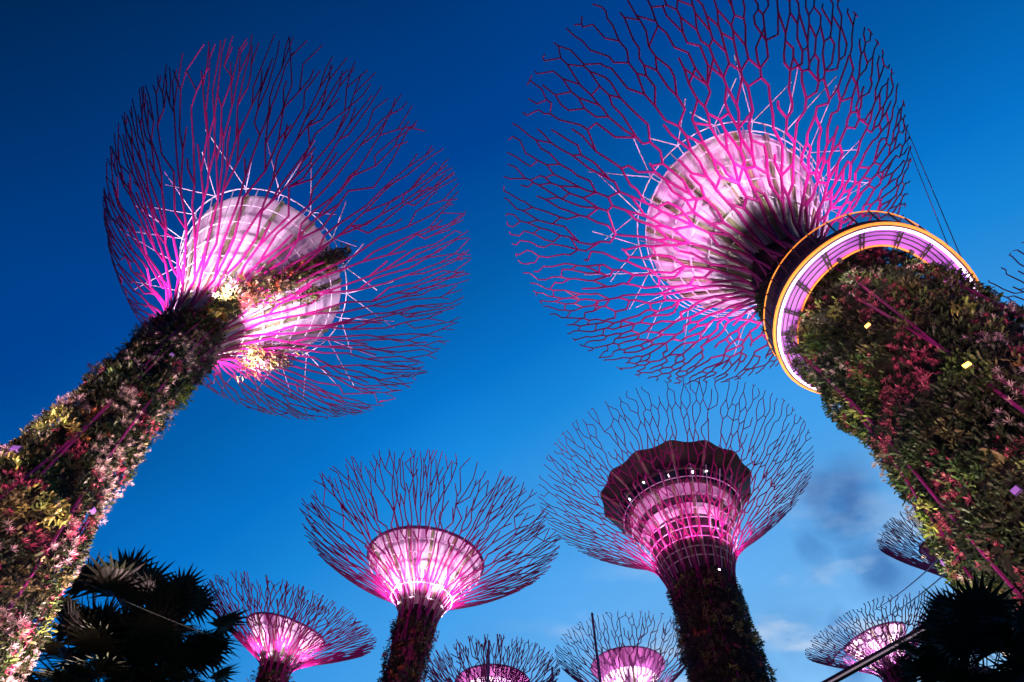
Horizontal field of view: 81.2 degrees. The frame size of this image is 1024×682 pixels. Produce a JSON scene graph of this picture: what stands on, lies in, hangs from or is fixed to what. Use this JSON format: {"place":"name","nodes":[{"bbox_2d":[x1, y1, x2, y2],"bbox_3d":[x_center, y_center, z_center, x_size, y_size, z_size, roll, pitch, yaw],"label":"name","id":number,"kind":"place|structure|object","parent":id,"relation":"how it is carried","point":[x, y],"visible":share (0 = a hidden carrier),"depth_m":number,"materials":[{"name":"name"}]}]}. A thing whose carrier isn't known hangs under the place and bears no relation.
{"place":"outdoors","nodes":[
{"label":"outdoors","id":0,"kind":"place"},
{"bbox_2d":[0,0,1023,681],"label":"sky","id":1,"kind":"structure","parent":0,"point":[222,490],"materials":[{"name":"blue"}]},
{"label":"ground","id":2,"kind":"structure","parent":0,"visible":0},
{"bbox_2d":[0,595,178,681],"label":"fan palm","id":3,"kind":"object","parent":2,"relation":"on","point":[138,648],"visible":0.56,"depth_m":20.21,"materials":[{"name":"green plant"}]},
{"bbox_2d":[3,544,188,681],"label":"fan palm","id":4,"kind":"object","parent":2,"relation":"on","point":[115,578],"visible":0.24,"depth_m":23.20,"materials":[{"name":"green plant"}]},
{"bbox_2d":[11,596,217,681],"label":"fan palm","id":5,"kind":"object","parent":2,"relation":"on","point":[184,654],"visible":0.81,"depth_m":20.40,"materials":[{"name":"green plant"}]},
{"bbox_2d":[61,562,253,681],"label":"fan palm","id":6,"kind":"object","parent":2,"relation":"on","point":[189,591],"visible":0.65,"depth_m":23.12,"materials":[{"name":"green plant"}]},
{"bbox_2d":[113,626,240,681],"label":"fan palm","id":7,"kind":"object","parent":2,"relation":"on","point":[213,659],"visible":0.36,"depth_m":21.48,"materials":[{"name":"green plant"}]},
{"bbox_2d":[0,34,470,681],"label":"artificial tree","id":8,"kind":"structure","parent":2,"relation":"on","point":[258,282],"depth_m":30.96,"materials":[{"name":"metal"}]},
{"bbox_2d":[8,445,22,458],"bbox_3d":[-15.134,3.554,18.389,0.293,0.232,0.790,0,-56,0],"label":"floodlight","id":9,"kind":"object","parent":8,"relation":"attached to","point":[15,449],"visible":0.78,"depth_m":18.17,"materials":[{"name":"purple"}]},
{"bbox_2d":[74,506,95,514],"bbox_3d":[-13.473,5.315,18.739,0.763,0.174,0.220,0,-56,0],"label":"floodlight","id":10,"kind":"object","parent":8,"relation":"attached to","point":[92,510],"visible":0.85,"depth_m":18.72,"materials":[{"name":"purple"}]},
{"bbox_2d":[34,558,245,647],"bbox_3d":[-9.137,7.007,15.486,0.009,1.918,7.264,-14,-58,9],"label":"cable","id":11,"kind":"object","parent":8,"relation":"attached to","point":[130,603],"visible":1,"depth_m":14.73,"materials":[{"name":"grey plastic"}]},
{"bbox_2d":[203,571,376,681],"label":"artificial tree","id":12,"kind":"structure","parent":2,"relation":"on","point":[283,646],"depth_m":65.37,"materials":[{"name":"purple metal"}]},
{"bbox_2d":[299,448,560,681],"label":"artificial tree","id":13,"kind":"structure","parent":2,"relation":"on","point":[428,574],"depth_m":52.34,"materials":[{"name":"metal"}]},
{"bbox_2d":[486,640,489,681],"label":"mast","id":14,"kind":"object","parent":2,"relation":"on","point":[488,660],"visible":1,"depth_m":38.24,"materials":[{"name":"black metal"}]},
{"bbox_2d":[426,634,559,681],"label":"artificial tree","id":15,"kind":"structure","parent":2,"relation":"on","point":[500,672],"depth_m":68.33,"materials":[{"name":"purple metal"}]},
{"bbox_2d":[551,666,553,681],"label":"mast","id":16,"kind":"object","parent":2,"relation":"on","point":[552,675],"visible":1,"depth_m":39.89,"materials":[{"name":"black metal"}]},
{"bbox_2d":[591,612,601,681],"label":"mast","id":17,"kind":"object","parent":2,"relation":"on","point":[596,649],"visible":1,"depth_m":36.03,"materials":[{"name":"metal"}]},
{"bbox_2d":[555,611,684,681],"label":"artificial tree","id":18,"kind":"structure","parent":2,"relation":"on","point":[631,663],"depth_m":79.50,"materials":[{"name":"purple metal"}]},
{"bbox_2d":[538,377,813,681],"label":"artificial tree","id":19,"kind":"structure","parent":2,"relation":"on","point":[675,507],"depth_m":62.58,"materials":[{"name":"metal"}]},
{"bbox_2d":[503,0,1023,655],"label":"artificial tree","id":20,"kind":"structure","parent":2,"relation":"on","point":[733,220],"depth_m":22.80,"materials":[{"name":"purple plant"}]},
{"bbox_2d":[864,323,876,332],"bbox_3d":[12.048,-0.335,19.861,0.758,0.170,0.214,31,-62,-19],"label":"floodlight","id":21,"kind":"object","parent":20,"relation":"attached to","point":[867,326],"visible":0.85,"depth_m":19.73,"materials":[{"name":"yellow"}]},
{"bbox_2d":[763,211,980,393],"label":"ring walkway","id":22,"kind":"structure","parent":20,"relation":"attached to","point":[813,264],"depth_m":22.17,"materials":[{"name":"grey metal"}]},
{"bbox_2d":[897,106,960,255],"bbox_3d":[20.320,-7.903,29.181,5.813,16.776,0.036,-28,-61,18],"label":"cable","id":23,"kind":"object","parent":22,"relation":"attached to","point":[930,185],"visible":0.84,"depth_m":28.57,"materials":[{"name":"black metal"}]},
{"bbox_2d":[874,559,939,609],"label":"cable","id":24,"kind":"object","parent":20,"relation":"attached to","point":[911,583],"visible":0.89,"depth_m":40.16,"materials":[{"name":"black metal"}]},
{"bbox_2d":[879,573,945,620],"bbox_3d":[28.439,18.732,43.072,0.063,12.546,28.046,-20,-59,13],"label":"cable","id":25,"kind":"object","parent":20,"relation":"attached to","point":[916,596],"visible":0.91,"depth_m":39.72,"materials":[{"name":"black metal"}]},
{"bbox_2d":[907,143,947,244],"bbox_3d":[21.271,-6.680,30.158,6.256,17.047,0.038,-17,-58,11],"label":"cable","id":26,"kind":"object","parent":20,"relation":"attached to","point":[927,194],"visible":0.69,"depth_m":31.30,"materials":[{"name":"black metal"}]},
{"bbox_2d":[940,553,966,565],"bbox_3d":[11.660,5.705,15.672,0.755,0.164,0.165,-20,-59,13],"label":"floodlight","id":27,"kind":"object","parent":20,"relation":"attached to","point":[942,563],"visible":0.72,"depth_m":15.69,"materials":[{"name":"purple"}]},
{"bbox_2d":[961,361,973,377],"bbox_3d":[12.577,0.872,16.344,0.235,0.187,0.762,-37,-64,22],"label":"floodlight","id":28,"kind":"object","parent":20,"relation":"attached to","point":[966,365],"visible":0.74,"depth_m":16.17,"materials":[{"name":"yellow"}]},
{"bbox_2d":[1010,485,1023,495],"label":"floodlight","id":29,"kind":"object","parent":20,"relation":"attached to","point":[1016,490],"visible":1,"depth_m":13.36,"materials":[{"name":"purple"}]},
{"bbox_2d":[805,591,932,681],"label":"artificial tree","id":30,"kind":"structure","parent":2,"relation":"on","point":[867,642],"depth_m":67.47,"materials":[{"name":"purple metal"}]},
{"bbox_2d":[822,629,925,681],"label":"footbridge","id":31,"kind":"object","parent":2,"relation":"on","point":[868,660],"depth_m":23.28,"materials":[{"name":"grey metal"}]},
{"bbox_2d":[876,509,1005,654],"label":"artificial tree","id":32,"kind":"structure","parent":2,"relation":"on","point":[921,565],"depth_m":88.40,"materials":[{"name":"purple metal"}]},
{"bbox_2d":[891,636,1004,681],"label":"fan palm","id":33,"kind":"object","parent":2,"relation":"on","point":[911,672],"visible":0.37,"depth_m":6.84,"materials":[{"name":"green plant"}]},
{"bbox_2d":[889,585,1023,681],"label":"fan palm","id":34,"kind":"object","parent":2,"relation":"on","point":[922,650],"visible":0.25,"depth_m":6.56,"materials":[{"name":"green plant"}]},
{"bbox_2d":[911,569,1023,681],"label":"fan palm","id":35,"kind":"object","parent":2,"relation":"on","point":[968,612],"visible":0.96,"depth_m":5.89,"materials":[{"name":"green plant"}]},
{"bbox_2d":[988,242,1023,322],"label":"artificial tree","id":36,"kind":"structure","parent":2,"relation":"on","point":[1014,278],"depth_m":48.28,"materials":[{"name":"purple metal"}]}
]}

